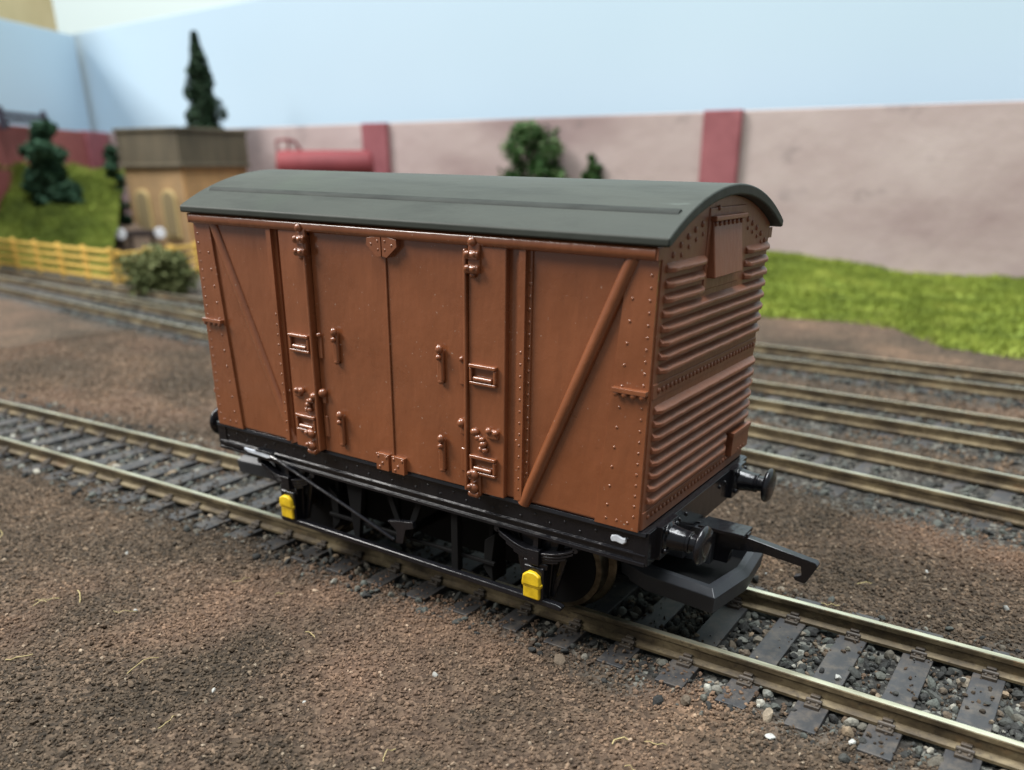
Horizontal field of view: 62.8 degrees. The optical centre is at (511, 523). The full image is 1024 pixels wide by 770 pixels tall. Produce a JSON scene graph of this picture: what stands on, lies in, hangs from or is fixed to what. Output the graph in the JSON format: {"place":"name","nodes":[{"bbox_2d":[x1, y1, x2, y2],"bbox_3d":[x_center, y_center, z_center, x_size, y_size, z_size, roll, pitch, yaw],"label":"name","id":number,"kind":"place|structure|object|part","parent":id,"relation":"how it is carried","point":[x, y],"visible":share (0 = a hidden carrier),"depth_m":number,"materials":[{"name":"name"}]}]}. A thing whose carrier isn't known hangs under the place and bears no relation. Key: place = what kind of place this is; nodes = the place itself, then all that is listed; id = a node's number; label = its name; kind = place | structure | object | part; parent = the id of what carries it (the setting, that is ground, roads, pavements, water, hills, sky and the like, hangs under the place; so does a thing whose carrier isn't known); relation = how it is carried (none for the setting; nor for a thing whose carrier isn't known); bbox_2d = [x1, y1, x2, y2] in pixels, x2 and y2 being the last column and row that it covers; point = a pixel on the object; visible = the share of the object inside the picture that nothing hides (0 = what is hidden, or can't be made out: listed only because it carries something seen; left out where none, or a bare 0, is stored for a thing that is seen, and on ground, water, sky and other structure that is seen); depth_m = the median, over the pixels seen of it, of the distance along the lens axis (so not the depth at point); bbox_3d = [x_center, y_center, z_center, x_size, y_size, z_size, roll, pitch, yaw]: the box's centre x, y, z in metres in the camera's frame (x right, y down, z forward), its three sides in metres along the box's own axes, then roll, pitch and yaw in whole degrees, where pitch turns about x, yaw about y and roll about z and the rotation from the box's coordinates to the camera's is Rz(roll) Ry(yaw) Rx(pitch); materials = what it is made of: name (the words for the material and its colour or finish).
{"place":"outdoors","nodes":[
{"label":"outdoors","id":0,"kind":"place"},
{"bbox_2d":[0,0,57,31],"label":"cardboard box","id":1,"kind":"object","parent":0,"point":[39,13],"visible":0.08,"depth_m":0.76,"materials":[{"name":"beige cardboard"}]},
{"bbox_2d":[0,19,90,130],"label":"sky board","id":2,"kind":"object","parent":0,"point":[39,69],"visible":0.41,"depth_m":0.69,"materials":[{"name":"blue paint"}]},
{"bbox_2d":[52,0,246,34],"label":"room wall","id":3,"kind":"structure","parent":0,"point":[75,16],"depth_m":1.56,"materials":[{"name":"grey paint"}]},
{"bbox_2d":[0,254,1023,769],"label":"ground","id":4,"kind":"structure","parent":0,"point":[22,320],"depth_m":0.11,"materials":[{"name":"gravel"}]},
{"bbox_2d":[0,125,109,201],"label":"red wall","id":5,"kind":"structure","parent":4,"relation":"on","point":[83,148],"depth_m":0.66,"materials":[{"name":"brick"}]},
{"bbox_2d":[0,106,47,128],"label":"iron railing","id":6,"kind":"object","parent":5,"relation":"on","point":[4,121],"visible":0.77,"depth_m":0.59,"materials":[{"name":"grey metal"}]},
{"bbox_2d":[0,238,118,284],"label":"rail fence","id":7,"kind":"object","parent":4,"relation":"on","point":[84,257],"visible":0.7,"depth_m":0.47,"materials":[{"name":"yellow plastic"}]},
{"bbox_2d":[0,161,124,279],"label":"hill grass","id":8,"kind":"structure","parent":4,"relation":"on","point":[91,222],"depth_m":0.56,"materials":[{"name":"green plant"}]},
{"bbox_2d":[16,118,79,206],"bbox_3d":[-0.330,-0.245,0.589,0.038,0.072,0.034,14,27,31],"label":"leafy tree","id":9,"kind":"object","parent":8,"relation":"on","point":[46,159],"visible":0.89,"depth_m":0.58,"materials":[{"name":"green plant"}]},
{"bbox_2d":[46,175,85,204],"bbox_3d":[-0.318,-0.231,0.606,0.030,0.041,0.035,2,23,6],"label":"shrub","id":10,"kind":"object","parent":8,"relation":"on","point":[70,185],"visible":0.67,"depth_m":0.59,"materials":[{"name":"green plant"}]},
{"bbox_2d":[102,143,132,225],"bbox_3d":[-0.299,-0.252,0.639,0.020,0.069,0.022,-6,24,-13],"label":"narrow tree","id":11,"kind":"object","parent":4,"relation":"on","point":[110,155],"visible":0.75,"depth_m":0.63,"materials":[{"name":"green plant"}]},
{"bbox_2d":[113,223,161,254],"bbox_3d":[-0.278,-0.207,0.615,0.062,0.026,0.039,14,27,31],"label":"earth mound","id":12,"kind":"object","parent":4,"relation":"on","point":[122,245],"visible":0.2,"depth_m":0.60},
{"bbox_2d":[116,227,165,256],"bbox_3d":[-0.258,-0.196,0.586,0.032,0.021,0.019,-9,25,-20],"label":"buffer stop","id":13,"kind":"object","parent":4,"relation":"on","point":[158,232],"visible":0.76,"depth_m":0.58,"materials":[{"name":"brown"}]},
{"bbox_2d":[111,241,199,296],"bbox_3d":[-0.173,-0.122,0.406,0.039,0.027,0.037,14,27,31],"label":"bush","id":14,"kind":"object","parent":4,"relation":"on","point":[155,269],"visible":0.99,"depth_m":0.40,"materials":[{"name":"green plant"}]},
{"bbox_2d":[114,242,199,283],"bbox_3d":[-0.196,-0.145,0.468,0.003,0.019,0.058,10,25,24],"label":"rail fence","id":15,"kind":"object","parent":4,"relation":"on","point":[117,253],"visible":0.44,"depth_m":0.47,"materials":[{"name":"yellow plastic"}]},
{"bbox_2d":[112,127,250,252],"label":"water tower","id":16,"kind":"structure","parent":4,"relation":"on","point":[169,171],"depth_m":0.59,"materials":[{"name":"beige stone"}]},
{"bbox_2d":[135,189,154,228],"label":"window","id":17,"kind":"structure","parent":16,"relation":"in","point":[142,199],"depth_m":0.61,"materials":[{"name":"brown"}]},
{"bbox_2d":[161,189,182,238],"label":"window","id":18,"kind":"structure","parent":16,"relation":"in","point":[169,204],"depth_m":0.60,"materials":[{"name":"brown"}]},
{"bbox_2d":[181,30,227,128],"bbox_3d":[-0.233,-0.294,0.642,0.046,0.147,0.052,-2,23,-4],"label":"conifer","id":19,"kind":"object","parent":4,"relation":"on","point":[205,106],"visible":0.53,"depth_m":0.63,"materials":[{"name":"green plant"}]},
{"bbox_2d":[275,138,373,171],"bbox_3d":[-0.128,-0.227,0.585,0.066,0.076,0.023,-5,23,-10],"label":"oil tank","id":20,"kind":"object","parent":4,"relation":"on","point":[338,160],"visible":0.46,"depth_m":0.57,"materials":[{"name":"metal"}]},
{"bbox_2d":[0,531,871,769],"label":"straw fibres","id":21,"kind":"object","parent":4,"relation":"on","point":[314,637],"visible":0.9,"depth_m":0.10,"materials":[{"name":"beige"}]},
{"bbox_2d":[0,327,1023,769],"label":"soil grains","id":22,"kind":"object","parent":4,"relation":"on","point":[42,533],"visible":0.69,"depth_m":0.11},
{"bbox_2d":[0,399,1023,769],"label":"railway track","id":23,"kind":"structure","parent":4,"relation":"on","point":[966,739],"depth_m":0.11,"materials":[{"name":"metal"}]},
{"bbox_2d":[180,169,819,612],"bbox_3d":[-0.006,-0.021,0.119,0.102,0.054,0.037,16,28,30],"label":"goods wagon","id":24,"kind":"object","parent":23,"relation":"on","point":[544,383],"visible":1,"depth_m":0.10,"materials":[{"name":"brown paint"}]},
{"bbox_3d":[-0.021,-0.022,0.107,0.013,0.029,0.002,14,27,31],"label":"door","id":25,"kind":"part","parent":24,"relation":"part of","materials":[{"name":"brown paint"}]},
{"bbox_3d":[-0.010,-0.019,0.101,0.013,0.029,0.002,14,27,31],"label":"door","id":26,"kind":"part","parent":24,"relation":"part of","materials":[{"name":"brown paint"}]},
{"bbox_2d":[0,388,1023,769],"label":"ballast","id":27,"kind":"structure","parent":4,"relation":"on","point":[1012,724],"depth_m":0.11,"materials":[{"name":"gravel"}]},
{"bbox_2d":[0,275,1023,530],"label":"railway track","id":28,"kind":"structure","parent":4,"relation":"on","point":[990,509],"depth_m":0.17,"materials":[{"name":"metal"}]},
{"bbox_2d":[0,269,1023,454],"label":"railway track","id":29,"kind":"structure","parent":4,"relation":"on","point":[931,435],"depth_m":0.20,"materials":[{"name":"metal"}]},
{"bbox_2d":[58,447,1009,745],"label":"pale pebbles","id":30,"kind":"object","parent":4,"relation":"on","point":[838,677],"visible":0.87,"depth_m":0.10,"materials":[{"name":"stone"}]},
{"bbox_2d":[51,296,1023,545],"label":"track ballast","id":31,"kind":"structure","parent":4,"relation":"on","point":[876,470],"depth_m":0.20,"materials":[{"name":"gravel"}]},
{"bbox_2d":[108,101,1023,277],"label":"boundary wall","id":32,"kind":"structure","parent":4,"relation":"on","point":[931,188],"depth_m":0.46,"materials":[{"name":"paint"}]},
{"bbox_2d":[752,343,1023,405],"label":"railway track","id":33,"kind":"structure","parent":4,"relation":"on","point":[1001,389],"depth_m":0.24,"materials":[{"name":"metal"}]},
{"bbox_2d":[759,250,1023,358],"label":"grass","id":34,"kind":"structure","parent":4,"relation":"on","point":[978,314],"depth_m":0.36,"materials":[{"name":"green plant"}]},
{"bbox_2d":[498,119,569,177],"bbox_3d":[0.012,-0.215,0.536,0.050,0.080,0.048,-13,26,-28],"label":"tree","id":35,"kind":"object","parent":34,"relation":"on","point":[521,137],"visible":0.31,"depth_m":0.52,"materials":[{"name":"green plant"}]},
{"bbox_2d":[580,153,603,178],"bbox_3d":[0.049,-0.200,0.526,0.017,0.060,0.014,-12,26,-25],"label":"shrub","id":36,"kind":"object","parent":34,"relation":"on","point":[593,170],"visible":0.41,"depth_m":0.52,"materials":[{"name":"green plant"}]},
{"bbox_2d":[71,0,1023,132],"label":"sky board","id":37,"kind":"object","parent":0,"point":[277,63],"visible":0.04,"depth_m":0.55,"materials":[{"name":"blue paint"}]}
]}

